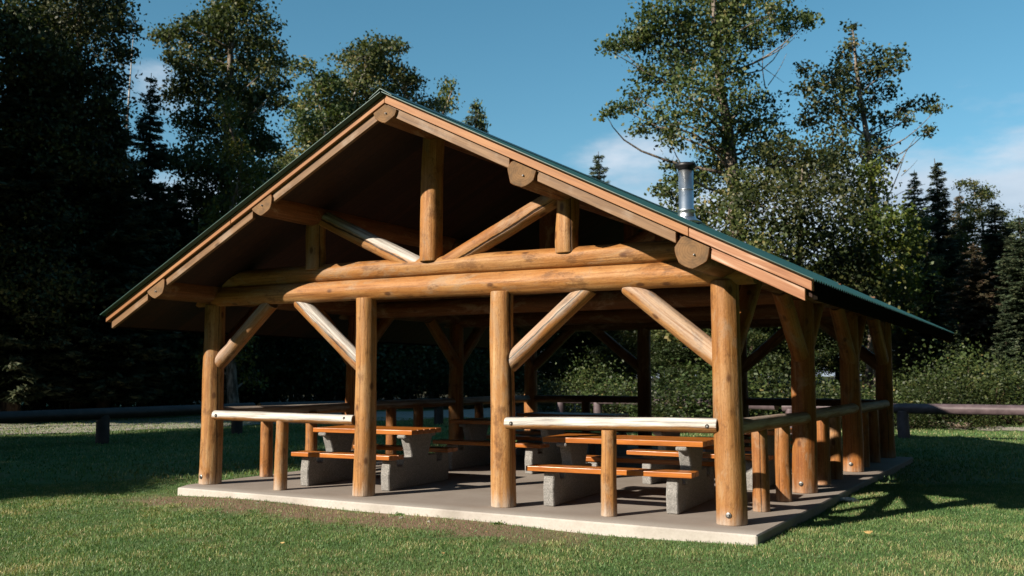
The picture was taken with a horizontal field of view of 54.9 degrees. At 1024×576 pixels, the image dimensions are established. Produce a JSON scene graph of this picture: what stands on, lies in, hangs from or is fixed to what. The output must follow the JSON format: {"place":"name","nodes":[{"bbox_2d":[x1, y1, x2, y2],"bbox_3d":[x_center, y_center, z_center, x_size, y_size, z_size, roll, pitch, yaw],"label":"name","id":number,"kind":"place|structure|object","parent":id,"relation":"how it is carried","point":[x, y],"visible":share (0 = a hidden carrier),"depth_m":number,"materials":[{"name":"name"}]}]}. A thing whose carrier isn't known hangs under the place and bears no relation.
{"place":"outdoors","nodes":[
{"label":"outdoors","id":0,"kind":"place"},
{"bbox_2d":[0,404,580,434],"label":"gravel road","id":1,"kind":"structure","parent":0,"point":[469,413],"depth_m":30.15,"materials":[{"name":"grey gravel"}]},
{"bbox_2d":[0,376,1023,575],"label":"ground","id":2,"kind":"structure","parent":0,"point":[469,526],"depth_m":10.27,"materials":[{"name":"green plant"}]},
{"bbox_2d":[0,322,70,410],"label":"understory bush","id":3,"kind":"object","parent":2,"relation":"on","point":[39,403],"visible":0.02,"depth_m":34.08,"materials":[{"name":"green plant"}]},
{"bbox_2d":[0,347,91,410],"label":"understory bush","id":4,"kind":"object","parent":2,"relation":"on","point":[42,406],"visible":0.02,"depth_m":34.77,"materials":[{"name":"green plant"}]},
{"bbox_2d":[0,41,94,423],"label":"spruce","id":5,"kind":"object","parent":2,"relation":"on","point":[18,357],"visible":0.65,"depth_m":29.84,"materials":[{"name":"green plant"}]},
{"bbox_2d":[5,0,91,410],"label":"spruce","id":6,"kind":"object","parent":2,"relation":"on","point":[35,407],"depth_m":34.68,"materials":[{"name":"green plant"}]},
{"bbox_2d":[0,0,120,410],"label":"alder","id":7,"kind":"object","parent":2,"relation":"on","point":[12,45],"visible":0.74,"depth_m":29.81,"materials":[{"name":"green plant"}]},
{"bbox_2d":[26,77,97,409],"bbox_3d":[-16.842,-2.188,37.402,5.181,13.962,4.780,-1,-5,7],"label":"spruce","id":8,"kind":"object","parent":2,"relation":"on","point":[26,322],"visible":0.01,"depth_m":36.62,"materials":[{"name":"green plant"}]},
{"bbox_2d":[0,0,150,408],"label":"cottonwood","id":9,"kind":"object","parent":2,"relation":"on","point":[99,17],"visible":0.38,"depth_m":31.72,"materials":[{"name":"green plant"}]},
{"bbox_2d":[33,104,182,407],"bbox_3d":[-13.188,-0.898,32.369,4.671,10.489,4.613,3,-6,-30],"label":"spruce","id":10,"kind":"object","parent":2,"relation":"on","point":[112,377],"visible":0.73,"depth_m":31.67,"materials":[{"name":"green plant"}]},
{"bbox_2d":[88,176,127,407],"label":"spruce","id":11,"kind":"object","parent":2,"relation":"on","point":[112,403],"depth_m":36.74,"materials":[{"name":"green plant"}]},
{"bbox_2d":[0,403,255,443],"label":"log barrier","id":12,"kind":"object","parent":2,"relation":"on","point":[102,416],"visible":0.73,"depth_m":21.54,"materials":[{"name":"brown wood"}]},
{"bbox_2d":[124,34,133,155],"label":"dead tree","id":13,"kind":"object","parent":2,"relation":"on","point":[129,89],"visible":0.17,"depth_m":41.84,"materials":[{"name":"grey plant"}]},
{"bbox_2d":[116,73,185,406],"bbox_3d":[-13.120,-1.630,35.404,3.338,12.491,3.296,-3,-6,28],"label":"spruce","id":14,"kind":"object","parent":2,"relation":"on","point":[158,200],"visible":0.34,"depth_m":35.39,"materials":[{"name":"green plant"}]},
{"bbox_2d":[135,179,203,405],"bbox_3d":[-12.881,0.313,37.302,3.556,8.944,3.281,1,-5,-15],"label":"spruce","id":15,"kind":"object","parent":2,"relation":"on","point":[176,220],"visible":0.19,"depth_m":37.16,"materials":[{"name":"green plant"}]},
{"bbox_2d":[150,207,207,387],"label":"alder","id":16,"kind":"object","parent":2,"relation":"on","point":[202,334],"visible":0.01,"depth_m":38.15,"materials":[{"name":"green plant"}]},
{"bbox_2d":[142,0,297,403],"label":"cottonwood","id":17,"kind":"object","parent":2,"relation":"on","point":[216,21],"visible":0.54,"depth_m":37.20,"materials":[{"name":"green plant"}]},
{"bbox_2d":[179,93,268,403],"bbox_3d":[-9.497,-0.998,33.109,3.655,10.904,3.236,-1,-5,11],"label":"birch","id":18,"kind":"object","parent":2,"relation":"on","point":[236,154],"visible":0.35,"depth_m":32.90,"materials":[{"name":"green plant"}]},
{"bbox_2d":[278,153,295,398],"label":"birch","id":19,"kind":"object","parent":2,"relation":"on","point":[288,160],"visible":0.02,"depth_m":44.91,"materials":[{"name":"green plant"}]},
{"bbox_2d":[264,116,338,401],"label":"birch","id":20,"kind":"object","parent":2,"relation":"on","point":[306,147],"visible":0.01,"depth_m":52.68,"materials":[{"name":"green plant"}]},
{"bbox_2d":[269,55,356,400],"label":"birch","id":21,"kind":"object","parent":2,"relation":"on","point":[302,109],"visible":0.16,"depth_m":49.90,"materials":[{"name":"green plant"}]},
{"bbox_2d":[297,340,334,401],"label":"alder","id":22,"kind":"object","parent":2,"relation":"on","point":[306,400],"depth_m":45.77,"materials":[{"name":"green plant"}]},
{"bbox_2d":[287,28,410,156],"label":"birch","id":23,"kind":"object","parent":2,"relation":"on","point":[360,81],"visible":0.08,"depth_m":52.23,"materials":[{"name":"green plant"}]},
{"bbox_2d":[311,49,412,123],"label":"birch","id":24,"kind":"object","parent":2,"relation":"on","point":[367,94],"visible":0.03,"depth_m":54.67,"materials":[{"name":"green plant"}]},
{"bbox_2d":[352,38,448,398],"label":"birch","id":25,"kind":"object","parent":2,"relation":"on","point":[410,81],"visible":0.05,"depth_m":54.41,"materials":[{"name":"green plant"}]},
{"bbox_2d":[257,401,554,424],"bbox_3d":[-2.572,3.826,29.141,11.011,1.107,0.322,5,-7,-44],"label":"log barrier","id":26,"kind":"object","parent":2,"relation":"on","point":[438,415],"visible":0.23,"depth_m":29.39,"materials":[{"name":"brown wood"}]},
{"bbox_2d":[426,75,464,398],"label":"birch","id":27,"kind":"object","parent":2,"relation":"on","point":[446,98],"visible":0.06,"depth_m":58.82,"materials":[{"name":"green plant"}]},
{"bbox_2d":[464,103,487,132],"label":"spruce","id":28,"kind":"object","parent":2,"relation":"on","point":[479,126],"visible":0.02,"depth_m":61.27,"materials":[{"name":"green plant"}]},
{"bbox_2d":[462,97,490,128],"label":"conifer tree","id":29,"kind":"object","parent":2,"relation":"on","point":[478,110],"visible":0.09,"depth_m":61.36,"materials":[{"name":"plant"}]},
{"bbox_2d":[436,349,555,408],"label":"understory bush","id":30,"kind":"object","parent":2,"relation":"on","point":[480,373],"visible":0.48,"depth_m":42.36,"materials":[{"name":"green plant"}]},
{"bbox_2d":[474,331,588,394],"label":"alder","id":31,"kind":"object","parent":2,"relation":"on","point":[555,356],"visible":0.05,"depth_m":44.85,"materials":[{"name":"green plant"}]},
{"bbox_2d":[178,446,912,545],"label":"concrete slab","id":32,"kind":"structure","parent":2,"relation":"on","point":[463,493],"depth_m":11.59,"materials":[{"name":"grey concrete"}]},
{"bbox_2d":[291,425,457,490],"bbox_3d":[-1.865,2.307,13.606,1.600,0.752,1.712,-2,-6,26],"label":"picnic table","id":33,"kind":"object","parent":32,"relation":"on","point":[417,463],"visible":0.84,"depth_m":13.35,"materials":[{"name":"concrete"}]},
{"bbox_2d":[433,418,564,473],"bbox_3d":[0.021,2.495,15.778,1.950,0.752,1.712,-3,-6,31],"label":"picnic table","id":34,"kind":"object","parent":32,"relation":"on","point":[474,447],"visible":0.61,"depth_m":15.57,"materials":[{"name":"concrete"}]},
{"bbox_2d":[100,88,953,525],"bbox_3d":[1.283,0.445,15.601,9.360,4.807,10.995,-3,-6,30],"label":"picnic shelter","id":35,"kind":"object","parent":32,"relation":"on","point":[364,230],"visible":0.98,"depth_m":12.44,"materials":[{"name":"brown wood"}]},
{"bbox_2d":[516,412,637,455],"bbox_3d":[1.138,2.724,18.413,1.950,0.752,1.712,-3,-6,28],"label":"picnic table","id":36,"kind":"object","parent":32,"relation":"on","point":[595,449],"visible":0.36,"depth_m":18.11,"materials":[{"name":"wood"}]},
{"bbox_2d":[526,433,714,514],"bbox_3d":[1.397,2.129,11.554,1.930,0.752,1.712,-2,-6,26],"label":"picnic table","id":37,"kind":"object","parent":32,"relation":"on","point":[576,476],"visible":0.87,"depth_m":11.25,"materials":[{"name":"concrete"}]},
{"bbox_2d":[627,428,791,490],"bbox_3d":[2.842,2.312,13.669,1.950,0.752,1.712,-3,-6,32],"label":"picnic table","id":38,"kind":"object","parent":32,"relation":"on","point":[666,452],"visible":0.3,"depth_m":13.34,"materials":[{"name":"wood"}]},
{"bbox_2d":[698,417,791,459],"bbox_3d":[4.246,2.550,16.404,1.950,0.752,1.712,-3,-6,33],"label":"picnic table","id":39,"kind":"object","parent":32,"relation":"on","point":[747,440],"visible":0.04,"depth_m":16.13,"materials":[{"name":"wood"}]},
{"bbox_2d":[515,392,580,414],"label":"bush","id":40,"kind":"object","parent":2,"relation":"on","point":[540,407],"visible":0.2,"depth_m":35.56,"materials":[{"name":"green plant"}]},
{"bbox_2d":[515,370,610,412],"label":"bush","id":41,"kind":"object","parent":2,"relation":"on","point":[545,390],"visible":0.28,"depth_m":34.87,"materials":[{"name":"green plant"}]},
{"bbox_2d":[537,336,600,392],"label":"alder","id":42,"kind":"object","parent":2,"relation":"on","point":[575,353],"visible":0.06,"depth_m":46.52,"materials":[{"name":"green plant"}]},
{"bbox_2d":[554,341,633,413],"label":"bush","id":43,"kind":"object","parent":2,"relation":"on","point":[585,380],"visible":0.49,"depth_m":33.80,"materials":[{"name":"green plant"}]},
{"bbox_2d":[557,331,634,394],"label":"alder","id":44,"kind":"object","parent":2,"relation":"on","point":[591,344],"visible":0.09,"depth_m":45.78,"materials":[{"name":"green plant"}]},
{"bbox_2d":[588,152,610,381],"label":"spruce","id":45,"kind":"object","parent":2,"relation":"on","point":[598,167],"visible":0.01,"depth_m":63.10,"materials":[{"name":"green plant"}]},
{"bbox_2d":[557,330,659,390],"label":"alder","id":46,"kind":"object","parent":2,"relation":"on","point":[628,370],"visible":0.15,"depth_m":42.93,"materials":[{"name":"green plant"}]},
{"bbox_2d":[556,364,663,416],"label":"bush","id":47,"kind":"object","parent":2,"relation":"on","point":[620,389],"visible":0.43,"depth_m":32.69,"materials":[{"name":"green plant"}]},
{"bbox_2d":[573,391,661,416],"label":"bush","id":48,"kind":"object","parent":2,"relation":"on","point":[615,409],"visible":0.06,"depth_m":33.29,"materials":[{"name":"green plant"}]},
{"bbox_2d":[616,330,690,387],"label":"alder","id":49,"kind":"object","parent":2,"relation":"on","point":[635,354],"visible":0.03,"depth_m":42.39,"materials":[{"name":"green plant"}]},
{"bbox_2d":[597,361,712,434],"bbox_3d":[5.085,3.120,28.346,4.097,2.036,4.441,-5,-7,43],"label":"bush","id":50,"kind":"object","parent":2,"relation":"on","point":[672,404],"visible":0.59,"depth_m":27.73,"materials":[{"name":"green plant"}]},
{"bbox_2d":[619,397,699,417],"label":"bush","id":51,"kind":"object","parent":2,"relation":"on","point":[656,411],"visible":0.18,"depth_m":28.80,"materials":[{"name":"green plant"}]},
{"bbox_2d":[557,398,779,416],"bbox_3d":[4.252,3.845,29.491,0.316,1.129,9.048,4,-6,-37],"label":"log barrier","id":52,"kind":"object","parent":2,"relation":"on","point":[596,407],"visible":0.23,"depth_m":30.23,"materials":[{"name":"brown wood"}]},
{"bbox_2d":[651,330,711,385],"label":"alder","id":53,"kind":"object","parent":2,"relation":"on","point":[670,366],"visible":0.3,"depth_m":40.32,"materials":[{"name":"green plant"}]},
{"bbox_2d":[652,388,712,417],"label":"bush","id":54,"kind":"object","parent":2,"relation":"on","point":[692,407],"visible":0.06,"depth_m":28.61,"materials":[{"name":"green plant"}]},
{"bbox_2d":[590,0,825,391],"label":"cottonwood","id":55,"kind":"object","parent":2,"relation":"on","point":[719,20],"visible":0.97,"depth_m":35.55,"materials":[{"name":"green plant"}]},
{"bbox_2d":[636,160,805,348],"bbox_3d":[6.858,-0.060,32.709,6.162,8.780,6.157,-3,-6,30],"label":"birch","id":56,"kind":"object","parent":2,"relation":"on","point":[702,211],"visible":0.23,"depth_m":32.23,"materials":[{"name":"green plant"}]},
{"bbox_2d":[651,349,790,417],"bbox_3d":[5.756,2.800,27.996,5.068,2.573,5.043,4,-6,-36],"label":"bush","id":57,"kind":"object","parent":2,"relation":"on","point":[697,409],"visible":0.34,"depth_m":27.66,"materials":[{"name":"green plant"}]},
{"bbox_2d":[699,327,790,382],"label":"alder","id":58,"kind":"object","parent":2,"relation":"on","point":[755,338],"visible":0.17,"depth_m":38.90,"materials":[{"name":"green plant"}]},
{"bbox_2d":[677,347,837,414],"bbox_3d":[7.687,2.937,30.163,4.713,2.691,5.108,2,-5,-22],"label":"bush","id":59,"kind":"object","parent":2,"relation":"on","point":[768,379],"visible":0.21,"depth_m":29.46,"materials":[{"name":"green plant"}]},
{"bbox_2d":[679,368,841,425],"bbox_3d":[7.491,3.286,29.242,5.040,1.849,5.405,0,-5,3],"label":"bush","id":60,"kind":"object","parent":2,"relation":"on","point":[782,396],"visible":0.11,"depth_m":28.36,"materials":[{"name":"green plant"}]},
{"bbox_2d":[748,259,822,385],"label":"alder","id":61,"kind":"object","parent":2,"relation":"on","point":[773,372],"visible":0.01,"depth_m":41.17,"materials":[{"name":"green plant"}]},
{"bbox_2d":[709,129,912,347],"bbox_3d":[10.091,-0.721,33.358,6.620,9.966,7.460,-3,-6,30],"label":"alder","id":62,"kind":"object","parent":2,"relation":"on","point":[826,163],"visible":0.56,"depth_m":32.52,"materials":[{"name":"green plant"}]},
{"bbox_2d":[770,372,900,424],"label":"bush","id":63,"kind":"object","parent":2,"relation":"on","point":[831,391],"visible":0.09,"depth_m":28.41,"materials":[{"name":"green plant"}]},
{"bbox_2d":[815,247,868,383],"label":"alder","id":64,"kind":"object","parent":2,"relation":"on","point":[837,374],"visible":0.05,"depth_m":41.18,"materials":[{"name":"green plant"}]},
{"bbox_2d":[815,367,897,423],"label":"bush","id":65,"kind":"object","parent":2,"relation":"on","point":[827,383],"visible":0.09,"depth_m":29.60,"materials":[{"name":"green plant"}]},
{"bbox_2d":[819,281,904,384],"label":"alder","id":66,"kind":"object","parent":2,"relation":"on","point":[862,364],"visible":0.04,"depth_m":40.70,"materials":[{"name":"green plant"}]},
{"bbox_2d":[783,19,952,392],"bbox_3d":[13.585,-3.043,37.770,7.463,14.264,4.303,1,-5,-14],"label":"cottonwood","id":67,"kind":"object","parent":2,"relation":"on","point":[867,146],"visible":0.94,"depth_m":37.86,"materials":[{"name":"green plant"}]},
{"bbox_2d":[813,154,941,398],"bbox_3d":[12.629,-0.168,34.692,4.933,8.683,5.068,-3,-6,30],"label":"willow","id":68,"kind":"object","parent":2,"relation":"on","point":[890,220],"visible":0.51,"depth_m":33.77,"materials":[{"name":"green plant"}]},
{"bbox_2d":[865,271,921,367],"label":"alder","id":69,"kind":"object","parent":2,"relation":"on","point":[896,306],"depth_m":42.20,"materials":[{"name":"green plant"}]},
{"bbox_2d":[823,380,979,429],"bbox_3d":[11.091,3.456,29.749,5.259,1.558,4.904,1,-5,-8],"label":"bush","id":70,"kind":"object","parent":2,"relation":"on","point":[908,402],"visible":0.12,"depth_m":28.82,"materials":[{"name":"green plant"}]},
{"bbox_2d":[782,403,1023,437],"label":"log barrier","id":71,"kind":"object","parent":2,"relation":"on","point":[902,411],"visible":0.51,"depth_m":23.58,"materials":[{"name":"brown wood"}]},
{"bbox_2d":[891,291,926,395],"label":"spruce","id":72,"kind":"object","parent":2,"relation":"on","point":[904,341],"visible":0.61,"depth_m":35.92,"materials":[{"name":"green plant"}]},
{"bbox_2d":[891,170,938,353],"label":"spruce","id":73,"kind":"object","parent":2,"relation":"on","point":[914,182],"visible":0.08,"depth_m":44.52,"materials":[{"name":"green plant"}]},
{"bbox_2d":[862,354,968,420],"bbox_3d":[12.589,3.096,30.615,3.984,2.103,3.430,4,-6,-38],"label":"bush","id":74,"kind":"object","parent":2,"relation":"on","point":[908,384],"visible":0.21,"depth_m":30.22,"materials":[{"name":"green plant"}]},
{"bbox_2d":[885,215,958,368],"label":"birch","id":75,"kind":"object","parent":2,"relation":"on","point":[925,221],"visible":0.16,"depth_m":42.79,"materials":[{"name":"green plant"}]},
{"bbox_2d":[894,401,950,428],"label":"bush","id":76,"kind":"object","parent":2,"relation":"on","point":[915,422],"visible":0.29,"depth_m":28.16,"materials":[{"name":"green plant"}]},
{"bbox_2d":[896,252,959,385],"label":"spruce","id":77,"kind":"object","parent":2,"relation":"on","point":[937,318],"visible":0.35,"depth_m":37.94,"materials":[{"name":"green plant"}]},
{"bbox_2d":[894,420,971,427],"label":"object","id":78,"kind":"object","parent":2,"relation":"on","point":[960,425],"visible":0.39,"depth_m":28.26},
{"bbox_2d":[920,158,965,270],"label":"spruce","id":79,"kind":"object","parent":2,"relation":"on","point":[940,228],"visible":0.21,"depth_m":45.42,"materials":[{"name":"green plant"}]},
{"bbox_2d":[893,361,1009,430],"bbox_3d":[12.655,3.118,28.583,3.596,1.984,3.318,1,-5,-15],"label":"bush","id":80,"kind":"object","parent":2,"relation":"on","point":[941,394],"visible":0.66,"depth_m":28.32,"materials":[{"name":"green plant"}]},
{"bbox_2d":[934,236,968,357],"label":"spruce","id":81,"kind":"object","parent":2,"relation":"on","point":[953,250],"visible":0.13,"depth_m":43.22,"materials":[{"name":"green plant"}]},
{"bbox_2d":[939,319,967,396],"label":"spruce","id":82,"kind":"object","parent":2,"relation":"on","point":[956,337],"visible":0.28,"depth_m":34.54,"materials":[{"name":"green plant"}]},
{"bbox_2d":[895,322,1015,421],"bbox_3d":[13.572,2.519,30.286,3.666,3.050,3.648,0,-5,-5],"label":"bush","id":83,"kind":"object","parent":2,"relation":"on","point":[970,359],"visible":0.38,"depth_m":30.32,"materials":[{"name":"green plant"}]},
{"bbox_2d":[942,192,978,261],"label":"spruce","id":84,"kind":"object","parent":2,"relation":"on","point":[957,199],"visible":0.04,"depth_m":47.58,"materials":[{"name":"green plant"}]},
{"bbox_2d":[936,261,988,354],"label":"alder","id":85,"kind":"object","parent":2,"relation":"on","point":[952,286],"visible":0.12,"depth_m":42.47,"materials":[{"name":"green plant"}]},
{"bbox_2d":[909,425,1023,430],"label":"gravel path","id":86,"kind":"structure","parent":2,"relation":"on","point":[1007,428],"depth_m":27.83,"materials":[{"name":"grey gravel"}]},
{"bbox_2d":[915,346,1023,418],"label":"bush","id":87,"kind":"object","parent":2,"relation":"on","point":[1012,374],"visible":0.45,"depth_m":29.03,"materials":[{"name":"green plant"}]},
{"bbox_2d":[941,244,1002,386],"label":"spruce","id":88,"kind":"object","parent":2,"relation":"on","point":[973,294],"visible":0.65,"depth_m":37.02,"materials":[{"name":"green plant"}]},
{"bbox_2d":[937,397,1018,430],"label":"bush","id":89,"kind":"object","parent":2,"relation":"on","point":[977,419],"visible":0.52,"depth_m":28.06,"materials":[{"name":"green plant"}]},
{"bbox_2d":[945,178,1023,261],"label":"birch","id":90,"kind":"object","parent":2,"relation":"on","point":[984,193],"visible":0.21,"depth_m":45.96,"materials":[{"name":"green plant"}]},
{"bbox_2d":[959,203,1019,341],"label":"spruce","id":91,"kind":"object","parent":2,"relation":"on","point":[993,241],"visible":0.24,"depth_m":42.31,"materials":[{"name":"green plant"}]},
{"bbox_2d":[960,355,1023,425],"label":"bush","id":92,"kind":"object","parent":2,"relation":"on","point":[1020,418],"visible":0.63,"depth_m":28.52,"materials":[{"name":"green plant"}]},
{"bbox_2d":[984,350,1023,404],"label":"bush","id":93,"kind":"object","parent":2,"relation":"on","point":[1020,369],"visible":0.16,"depth_m":30.04,"materials":[{"name":"green plant"}]},
{"bbox_2d":[985,300,1023,383],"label":"spruce","id":94,"kind":"object","parent":2,"relation":"on","point":[1004,338],"visible":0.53,"depth_m":34.02,"materials":[{"name":"green plant"}]},
{"bbox_2d":[986,215,1023,372],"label":"spruce","id":95,"kind":"object","parent":2,"relation":"on","point":[1011,267],"visible":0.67,"depth_m":36.25,"materials":[{"name":"green plant"}]},
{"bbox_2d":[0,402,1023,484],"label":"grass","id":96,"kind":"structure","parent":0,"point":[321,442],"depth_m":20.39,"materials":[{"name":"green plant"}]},
{"bbox_2d":[1,0,1023,377],"label":"sky","id":97,"kind":"structure","parent":0,"point":[535,69],"materials":[{"name":"blue"}]},
{"bbox_2d":[540,388,872,405],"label":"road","id":98,"kind":"structure","parent":0,"point":[699,398],"depth_m":39.62,"materials":[{"name":"grey asphalt"}]},
{"bbox_2d":[757,329,839,382],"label":"alder","id":99,"kind":"object","parent":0,"point":[827,365],"visible":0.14,"depth_m":40.16,"materials":[{"name":"green plant"}]},
{"bbox_2d":[841,497,858,501],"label":"litter","id":100,"kind":"object","parent":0,"point":[849,499],"visible":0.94,"depth_m":12.25,"materials":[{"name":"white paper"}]},
{"bbox_2d":[983,268,1021,355],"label":"alder","id":101,"kind":"object","parent":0,"point":[1005,293],"depth_m":41.76,"materials":[{"name":"green plant"}]}
]}

